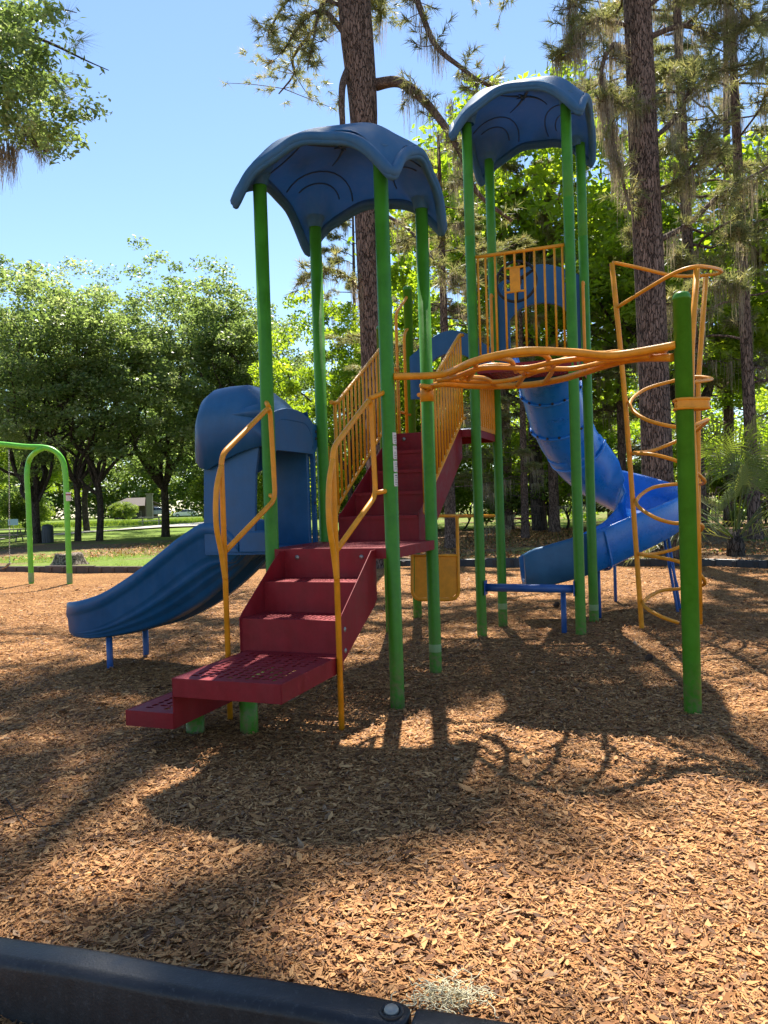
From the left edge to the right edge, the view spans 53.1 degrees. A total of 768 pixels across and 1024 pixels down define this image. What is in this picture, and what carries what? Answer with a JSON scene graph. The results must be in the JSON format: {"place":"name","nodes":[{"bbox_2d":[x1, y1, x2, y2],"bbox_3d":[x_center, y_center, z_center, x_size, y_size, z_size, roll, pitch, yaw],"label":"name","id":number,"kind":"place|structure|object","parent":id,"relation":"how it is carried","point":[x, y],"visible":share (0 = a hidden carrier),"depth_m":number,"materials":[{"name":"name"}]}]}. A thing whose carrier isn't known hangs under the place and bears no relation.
{"place":"outdoors","nodes":[
{"label":"outdoors","id":0,"kind":"place"},
{"bbox_2d":[0,522,203,539],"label":"path","id":1,"kind":"structure","parent":0,"point":[178,525],"depth_m":66.56,"materials":[{"name":"concrete"}]},
{"bbox_2d":[1,516,263,528],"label":"meadow grass","id":2,"kind":"structure","parent":0,"point":[133,522],"depth_m":88.81,"materials":[{"name":"green plant"}]},
{"bbox_2d":[145,494,153,519],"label":"square post","id":3,"kind":"object","parent":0,"point":[149,503],"visible":0.82,"depth_m":117.74,"materials":[{"name":"grey wood"}]},
{"bbox_2d":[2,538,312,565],"bbox_3d":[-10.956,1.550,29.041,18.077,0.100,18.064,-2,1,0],"label":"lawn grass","id":4,"kind":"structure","parent":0,"point":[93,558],"depth_m":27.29,"materials":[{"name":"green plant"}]},
{"bbox_2d":[0,565,767,1023],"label":"wood chip bed","id":5,"kind":"object","parent":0,"point":[16,582],"visible":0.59,"depth_m":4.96,"materials":[{"name":"brown wood"}]},
{"bbox_2d":[0,566,44,571],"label":"plastic border","id":6,"kind":"object","parent":5,"relation":"on","point":[22,569],"visible":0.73,"depth_m":21.20,"materials":[{"name":"black plastic"}]},
{"bbox_2d":[5,797,51,828],"bbox_3d":[-1.831,1.551,4.054,0.213,0.026,0.518,-2,1,-36],"label":"fallen twig","id":7,"kind":"object","parent":5,"relation":"on","point":[21,809],"visible":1,"depth_m":4.05,"materials":[{"name":"brown wood"}]},
{"bbox_2d":[0,441,72,583],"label":"swing set","id":8,"kind":"object","parent":5,"relation":"on","point":[37,448],"visible":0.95,"depth_m":17.31,"materials":[{"name":"green metal"}]},
{"bbox_2d":[0,450,10,568],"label":"hanging swing","id":9,"kind":"object","parent":8,"relation":"hanging from","point":[8,564],"visible":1,"depth_m":17.34,"materials":[{"name":"metal"}]},
{"bbox_2d":[1,811,73,826],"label":"fallen twig","id":10,"kind":"object","parent":5,"relation":"on","point":[32,821],"visible":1,"depth_m":3.91,"materials":[{"name":"brown wood"}]},
{"bbox_2d":[0,0,111,196],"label":"oak tree","id":11,"kind":"object","parent":5,"relation":"on","point":[38,133],"visible":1,"depth_m":8.03,"materials":[{"name":"green plant"}]},
{"bbox_2d":[45,566,93,572],"bbox_3d":[-8.412,1.588,20.607,1.684,0.305,0.120,-2,1,22],"label":"plastic border","id":12,"kind":"object","parent":5,"relation":"on","point":[75,569],"visible":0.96,"depth_m":20.52,"materials":[{"name":"black plastic"}]},
{"bbox_2d":[94,566,142,572],"bbox_3d":[-6.847,1.553,19.988,1.684,0.290,0.120,-2,1,22],"label":"plastic border","id":13,"kind":"object","parent":5,"relation":"on","point":[115,569],"visible":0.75,"depth_m":19.99,"materials":[{"name":"brown plastic"}]},
{"bbox_2d":[0,937,411,1023],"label":"plastic border","id":14,"kind":"object","parent":5,"relation":"on","point":[42,983],"visible":1,"depth_m":2.28,"materials":[{"name":"plastic"}]},
{"bbox_2d":[0,577,767,1023],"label":"pine straw","id":15,"kind":"object","parent":5,"relation":"on","point":[622,909],"visible":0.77,"depth_m":3.21,"materials":[{"name":"brown plant"}]},
{"bbox_2d":[66,76,722,733],"bbox_3d":[1.227,-1.678,8.043,8.169,6.978,5.422,-2,1,-29],"label":"play structure","id":16,"kind":"object","parent":5,"relation":"on","point":[306,612],"visible":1,"depth_m":7.56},
{"bbox_2d":[400,559,485,566],"bbox_3d":[1.150,1.308,18.840,2.705,0.290,0.120,-2,1,14],"label":"plastic border","id":17,"kind":"object","parent":5,"relation":"on","point":[468,562],"visible":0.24,"depth_m":18.61,"materials":[{"name":"black plastic"}]},
{"bbox_2d":[391,969,505,1017],"bbox_3d":[0.204,1.519,2.433,0.367,0.083,0.235,-2,1,0],"label":"moss clump","id":18,"kind":"object","parent":5,"relation":"on","point":[459,994],"visible":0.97,"depth_m":2.43,"materials":[{"name":"plant"}]},
{"bbox_2d":[411,1008,512,1023],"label":"plastic border","id":19,"kind":"object","parent":5,"relation":"on","point":[424,1016],"visible":1,"depth_m":2.07,"materials":[{"name":"black plastic"}]},
{"bbox_2d":[486,558,519,566],"bbox_3d":[3.644,1.230,18.053,2.542,0.305,0.120,-2,1,21],"label":"plastic border","id":20,"kind":"object","parent":5,"relation":"on","point":[510,562],"visible":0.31,"depth_m":18.30,"materials":[{"name":"black plastic"}]},
{"bbox_2d":[486,732,529,742],"bbox_3d":[0.827,1.474,5.042,0.373,0.038,0.210,-2,1,21],"label":"fallen twig","id":21,"kind":"object","parent":5,"relation":"on","point":[508,739],"visible":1,"depth_m":5.02,"materials":[{"name":"brown wood"}]},
{"bbox_2d":[644,654,652,660],"bbox_3d":[2.494,1.371,7.240,0.088,0.071,0.072,-2,1,0],"label":"pine cone","id":22,"kind":"object","parent":5,"relation":"on","point":[648,657],"visible":0.99,"depth_m":7.22,"materials":[{"name":"brown wood"}]},
{"bbox_2d":[616,558,703,565],"bbox_3d":[5.866,1.177,17.095,2.301,0.290,0.120,-2,1,25],"label":"plastic border","id":23,"kind":"object","parent":5,"relation":"on","point":[650,562],"visible":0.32,"depth_m":17.04,"materials":[{"name":"black plastic"}]},
{"bbox_2d":[703,558,767,567],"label":"plastic border","id":24,"kind":"object","parent":5,"relation":"on","point":[745,563],"visible":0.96,"depth_m":16.11,"materials":[{"name":"black plastic"}]},
{"bbox_2d":[0,498,767,565],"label":"lawn","id":25,"kind":"structure","parent":0,"point":[119,538],"depth_m":35.30,"materials":[{"name":"green plant"}]},
{"bbox_2d":[8,519,17,533],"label":"sign","id":26,"kind":"object","parent":25,"relation":"on","point":[13,522],"visible":0.78,"depth_m":45.73,"materials":[{"name":"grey metal"}]},
{"bbox_2d":[0,528,26,541],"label":"picnic table","id":27,"kind":"object","parent":25,"relation":"on","point":[20,534],"visible":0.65,"depth_m":43.76,"materials":[{"name":"grey wood"}]},
{"bbox_2d":[1,370,40,467],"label":"oak tree","id":28,"kind":"object","parent":25,"relation":"on","point":[6,449],"visible":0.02,"depth_m":62.24,"materials":[{"name":"green plant"}]},
{"bbox_2d":[0,491,55,531],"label":"bush","id":29,"kind":"object","parent":25,"relation":"on","point":[18,511],"visible":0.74,"depth_m":64.91,"materials":[{"name":"green plant"}]},
{"bbox_2d":[0,277,69,480],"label":"oak tree","id":30,"kind":"object","parent":25,"relation":"on","point":[15,454],"visible":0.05,"depth_m":47.63,"materials":[{"name":"green plant"}]},
{"bbox_2d":[0,390,86,497],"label":"leafy tree","id":31,"kind":"object","parent":25,"relation":"on","point":[56,476],"visible":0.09,"depth_m":64.20,"materials":[{"name":"green plant"}]},
{"bbox_2d":[41,524,53,542],"bbox_3d":[-17.263,1.146,39.478,0.580,1.060,0.580,-2,1,0],"label":"litter bin","id":32,"kind":"object","parent":25,"relation":"on","point":[47,532],"visible":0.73,"depth_m":39.25,"materials":[{"name":"grey plastic"}]},
{"bbox_2d":[40,501,55,521],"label":"bush","id":33,"kind":"object","parent":25,"relation":"on","point":[49,507],"visible":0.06,"depth_m":127.91,"materials":[{"name":"green plant"}]},
{"bbox_2d":[49,552,88,565],"bbox_3d":[-9.326,1.484,22.710,1.228,0.567,1.134,-2,1,23],"label":"tree stump","id":34,"kind":"object","parent":25,"relation":"on","point":[78,558],"visible":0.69,"depth_m":22.43,"materials":[{"name":"grey wood"}]},
{"bbox_2d":[0,253,165,543],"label":"oak tree","id":35,"kind":"object","parent":25,"relation":"on","point":[37,490],"visible":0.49,"depth_m":37.87,"materials":[{"name":"green plant"}]},
{"bbox_2d":[0,277,180,541],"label":"oak tree","id":36,"kind":"object","parent":25,"relation":"on","point":[73,475],"visible":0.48,"depth_m":37.66,"materials":[{"name":"green plant"}]},
{"bbox_2d":[0,281,180,530],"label":"oak tree","id":37,"kind":"object","parent":25,"relation":"on","point":[85,518],"visible":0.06,"depth_m":61.86,"materials":[{"name":"green plant"}]},
{"bbox_2d":[0,280,197,540],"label":"oak tree","id":38,"kind":"object","parent":25,"relation":"on","point":[97,475],"visible":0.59,"depth_m":38.15,"materials":[{"name":"green plant"}]},
{"bbox_2d":[106,501,138,519],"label":"bush","id":39,"kind":"object","parent":25,"relation":"on","point":[118,510],"visible":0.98,"depth_m":111.17,"materials":[{"name":"green plant"}]},
{"bbox_2d":[0,436,260,520],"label":"woods behind house","id":40,"kind":"object","parent":25,"relation":"on","point":[120,494],"visible":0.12,"depth_m":171.70,"materials":[{"name":"green plant"}]},
{"bbox_2d":[6,235,258,536],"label":"oak tree","id":41,"kind":"object","parent":25,"relation":"on","point":[160,481],"visible":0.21,"depth_m":43.13,"materials":[{"name":"green plant"}]},
{"bbox_2d":[108,497,160,518],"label":"brown house","id":42,"kind":"structure","parent":25,"relation":"on","point":[141,504],"depth_m":146.31,"materials":[{"name":"grey wood"}]},
{"bbox_2d":[135,511,141,518],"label":"window","id":43,"kind":"structure","parent":42,"relation":"in","point":[138,514],"depth_m":145.93,"materials":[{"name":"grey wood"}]},
{"bbox_2d":[138,516,161,526],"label":"picnic table","id":44,"kind":"object","parent":25,"relation":"on","point":[158,520],"visible":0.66,"depth_m":76.67,"materials":[{"name":"wood"}]},
{"bbox_2d":[0,539,312,560],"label":"lawn litter","id":45,"kind":"object","parent":25,"relation":"on","point":[106,552],"visible":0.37,"depth_m":29.41,"materials":[{"name":"brown plant"}]},
{"bbox_2d":[154,507,170,513],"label":"parked car","id":46,"kind":"object","parent":25,"relation":"on","point":[157,510],"visible":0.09,"depth_m":151.16,"materials":[{"name":"silver metal"}]},
{"bbox_2d":[173,509,196,516],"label":"parked car","id":47,"kind":"object","parent":25,"relation":"on","point":[186,512],"visible":0.81,"depth_m":144.15,"materials":[{"name":"white paint"}]},
{"bbox_2d":[129,254,275,427],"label":"oak tree","id":48,"kind":"object","parent":25,"relation":"on","point":[220,357],"visible":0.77,"depth_m":41.64,"materials":[{"name":"green plant"}]},
{"bbox_2d":[183,474,263,518],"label":"bush","id":49,"kind":"object","parent":25,"relation":"on","point":[195,493],"visible":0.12,"depth_m":48.85,"materials":[{"name":"green plant"}]},
{"bbox_2d":[134,307,314,484],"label":"oak tree","id":50,"kind":"object","parent":25,"relation":"on","point":[200,472],"visible":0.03,"depth_m":51.00,"materials":[{"name":"green plant"}]},
{"bbox_2d":[165,290,329,444],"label":"oak tree","id":51,"kind":"object","parent":25,"relation":"on","point":[299,360],"visible":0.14,"depth_m":45.21,"materials":[{"name":"green plant"}]},
{"bbox_2d":[257,453,343,508],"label":"bush","id":52,"kind":"object","parent":25,"relation":"on","point":[260,491],"visible":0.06,"depth_m":43.46,"materials":[{"name":"green plant"}]},
{"bbox_2d":[310,457,365,522],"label":"bush","id":53,"kind":"object","parent":25,"relation":"on","point":[360,476],"visible":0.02,"depth_m":40.72,"materials":[{"name":"green plant"}]},
{"bbox_2d":[248,288,436,499],"bbox_3d":[-1.939,-4.543,36.540,8.814,11.814,8.071,-2,1,-7],"label":"leafy tree","id":54,"kind":"object","parent":25,"relation":"on","point":[334,390],"visible":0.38,"depth_m":35.30,"materials":[{"name":"green plant"}]},
{"bbox_2d":[302,217,405,527],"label":"pine tree","id":55,"kind":"object","parent":25,"relation":"on","point":[331,237],"visible":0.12,"depth_m":41.01,"materials":[{"name":"green plant"}]},
{"bbox_2d":[218,0,525,568],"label":"pine tree","id":56,"kind":"object","parent":25,"relation":"on","point":[354,26],"visible":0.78,"depth_m":18.45,"materials":[{"name":"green plant"}]},
{"bbox_2d":[0,302,767,528],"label":"distant woodland","id":57,"kind":"object","parent":25,"relation":"on","point":[13,490],"visible":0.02,"depth_m":90.64,"materials":[{"name":"green plant"}]},
{"bbox_2d":[327,319,470,459],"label":"leafy tree","id":58,"kind":"object","parent":25,"relation":"on","point":[418,423],"visible":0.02,"depth_m":41.00,"materials":[{"name":"green plant"}]},
{"bbox_2d":[389,211,457,521],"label":"pine tree","id":59,"kind":"object","parent":25,"relation":"on","point":[396,300],"visible":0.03,"depth_m":48.81,"materials":[{"name":"green plant"}]},
{"bbox_2d":[325,134,535,549],"bbox_3d":[1.912,-5.501,25.230,7.944,14.020,8.087,-2,1,-17],"label":"leafy tree","id":60,"kind":"object","parent":25,"relation":"on","point":[441,245],"visible":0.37,"depth_m":25.10,"materials":[{"name":"green plant"}]},
{"bbox_2d":[396,391,491,465],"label":"leafy tree","id":61,"kind":"object","parent":25,"relation":"on","point":[417,429],"visible":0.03,"depth_m":43.10,"materials":[{"name":"green plant"}]},
{"bbox_2d":[440,491,459,513],"bbox_3d":[1.500,-0.407,40.073,4.890,3.356,5.090,-2,1,9],"label":"bush","id":62,"kind":"object","parent":25,"relation":"on","point":[442,511],"depth_m":39.14,"materials":[{"name":"green plant"}]},
{"bbox_2d":[454,448,493,528],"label":"bush","id":63,"kind":"object","parent":25,"relation":"on","point":[462,499],"visible":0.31,"depth_m":40.43,"materials":[{"name":"green plant"}]},
{"bbox_2d":[436,176,596,529],"bbox_3d":[6.197,-7.883,39.390,9.774,18.373,9.344,-2,1,16],"label":"pine tree","id":64,"kind":"object","parent":25,"relation":"on","point":[508,512],"visible":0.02,"depth_m":39.11,"materials":[{"name":"green plant"}]},
{"bbox_2d":[467,465,566,524],"bbox_3d":[7.046,-0.754,40.025,4.885,3.741,5.408,-2,1,-23],"label":"bush","id":65,"kind":"object","parent":25,"relation":"on","point":[516,504],"visible":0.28,"depth_m":38.69,"materials":[{"name":"green plant"}]},
{"bbox_2d":[455,255,591,540],"bbox_3d":[5.207,-4.183,29.912,6.527,10.914,6.390,-1,1,35],"label":"pine tree","id":66,"kind":"object","parent":25,"relation":"on","point":[523,453],"visible":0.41,"depth_m":29.41,"materials":[{"name":"green plant"}]},
{"bbox_2d":[346,57,705,532],"bbox_3d":[6.968,-10.055,36.733,17.274,22.524,15.691,-2,1,-27],"label":"leafy tree","id":67,"kind":"object","parent":25,"relation":"on","point":[541,180],"visible":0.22,"depth_m":33.35,"materials":[{"name":"green plant"}]},
{"bbox_2d":[318,522,767,559],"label":"leaf litter","id":68,"kind":"object","parent":25,"relation":"on","point":[584,530],"visible":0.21,"depth_m":25.92,"materials":[{"name":"brown plant"}]},
{"bbox_2d":[448,181,639,531],"bbox_3d":[6.997,-7.178,36.489,9.783,16.920,8.886,-2,1,2],"label":"pine tree","id":69,"kind":"object","parent":25,"relation":"on","point":[505,410],"visible":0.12,"depth_m":35.30,"materials":[{"name":"green plant"}]},
{"bbox_2d":[451,148,638,533],"bbox_3d":[7.373,-7.982,34.127,8.896,18.592,9.625,-2,1,18],"label":"pine tree","id":70,"kind":"object","parent":25,"relation":"on","point":[553,483],"visible":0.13,"depth_m":33.58,"materials":[{"name":"green plant"}]},
{"bbox_2d":[482,389,614,524],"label":"leafy tree","id":71,"kind":"object","parent":25,"relation":"on","point":[512,425],"depth_m":43.94,"materials":[{"name":"green plant"}]},
{"bbox_2d":[485,425,634,529],"bbox_3d":[8.625,-1.841,37.819,7.358,5.962,6.806,-1,1,44],"label":"bush","id":72,"kind":"object","parent":25,"relation":"on","point":[564,486],"visible":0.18,"depth_m":37.00,"materials":[{"name":"green plant"}]},
{"bbox_2d":[363,337,767,522],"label":"woodland undergrowth","id":73,"kind":"object","parent":25,"relation":"on","point":[761,398],"visible":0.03,"depth_m":50.14,"materials":[{"name":"green plant"}]},
{"bbox_2d":[400,0,767,557],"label":"pine tree","id":74,"kind":"object","parent":25,"relation":"on","point":[639,104],"visible":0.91,"depth_m":18.27,"materials":[{"name":"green plant"}]},
{"bbox_2d":[543,0,698,473],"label":"pine tree","id":75,"kind":"object","parent":25,"relation":"on","point":[621,443],"visible":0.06,"depth_m":33.67,"materials":[{"name":"green plant"}]},
{"bbox_2d":[574,164,675,517],"bbox_3d":[11.528,-8.766,39.516,7.111,19.771,7.784,-2,1,-37],"label":"pine tree","id":76,"kind":"object","parent":25,"relation":"on","point":[634,419],"visible":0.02,"depth_m":39.36,"materials":[{"name":"green plant"}]},
{"bbox_2d":[582,456,676,512],"bbox_3d":[11.966,-0.922,37.914,5.096,3.819,5.569,-2,1,7],"label":"bush","id":77,"kind":"object","parent":25,"relation":"on","point":[601,508],"visible":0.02,"depth_m":37.27,"materials":[{"name":"green plant"}]},
{"bbox_2d":[510,125,767,433],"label":"leafy tree","id":78,"kind":"object","parent":25,"relation":"on","point":[613,223],"visible":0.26,"depth_m":29.16,"materials":[{"name":"green plant"}]},
{"bbox_2d":[576,0,767,535],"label":"pine tree","id":79,"kind":"object","parent":25,"relation":"on","point":[687,235],"visible":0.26,"depth_m":26.23,"materials":[{"name":"green plant"}]},
{"bbox_2d":[593,0,767,525],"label":"pine tree","id":80,"kind":"object","parent":25,"relation":"on","point":[728,416],"visible":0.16,"depth_m":33.91,"materials":[{"name":"green plant"}]},
{"bbox_2d":[597,412,767,567],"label":"palmetto","id":81,"kind":"object","parent":25,"relation":"on","point":[735,545],"visible":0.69,"depth_m":17.85,"materials":[{"name":"green plant"}]},
{"bbox_2d":[640,434,743,514],"bbox_3d":[14.524,-1.482,36.287,5.644,4.791,5.792,-2,1,-4],"label":"bush","id":82,"kind":"object","parent":25,"relation":"on","point":[712,487],"visible":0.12,"depth_m":34.91,"materials":[{"name":"green plant"}]},
{"bbox_2d":[627,0,767,539],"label":"pine tree","id":83,"kind":"object","parent":25,"relation":"on","point":[741,232],"visible":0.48,"depth_m":24.06,"materials":[{"name":"green plant"}]},
{"bbox_2d":[698,131,767,394],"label":"leafy tree","id":84,"kind":"object","parent":25,"relation":"on","point":[748,152],"visible":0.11,"depth_m":28.77,"materials":[{"name":"green plant"}]},
{"bbox_2d":[715,457,767,523],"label":"bush","id":85,"kind":"object","parent":25,"relation":"on","point":[762,510],"visible":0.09,"depth_m":33.61,"materials":[{"name":"green plant"}]},
{"bbox_2d":[0,0,767,519],"label":"sky","id":86,"kind":"structure","parent":0,"point":[172,152],"materials":[{"name":"blue"}]},
{"bbox_2d":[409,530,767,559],"bbox_3d":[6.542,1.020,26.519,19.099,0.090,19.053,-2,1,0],"label":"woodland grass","id":87,"kind":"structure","parent":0,"point":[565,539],"depth_m":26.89,"materials":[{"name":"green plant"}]}
]}

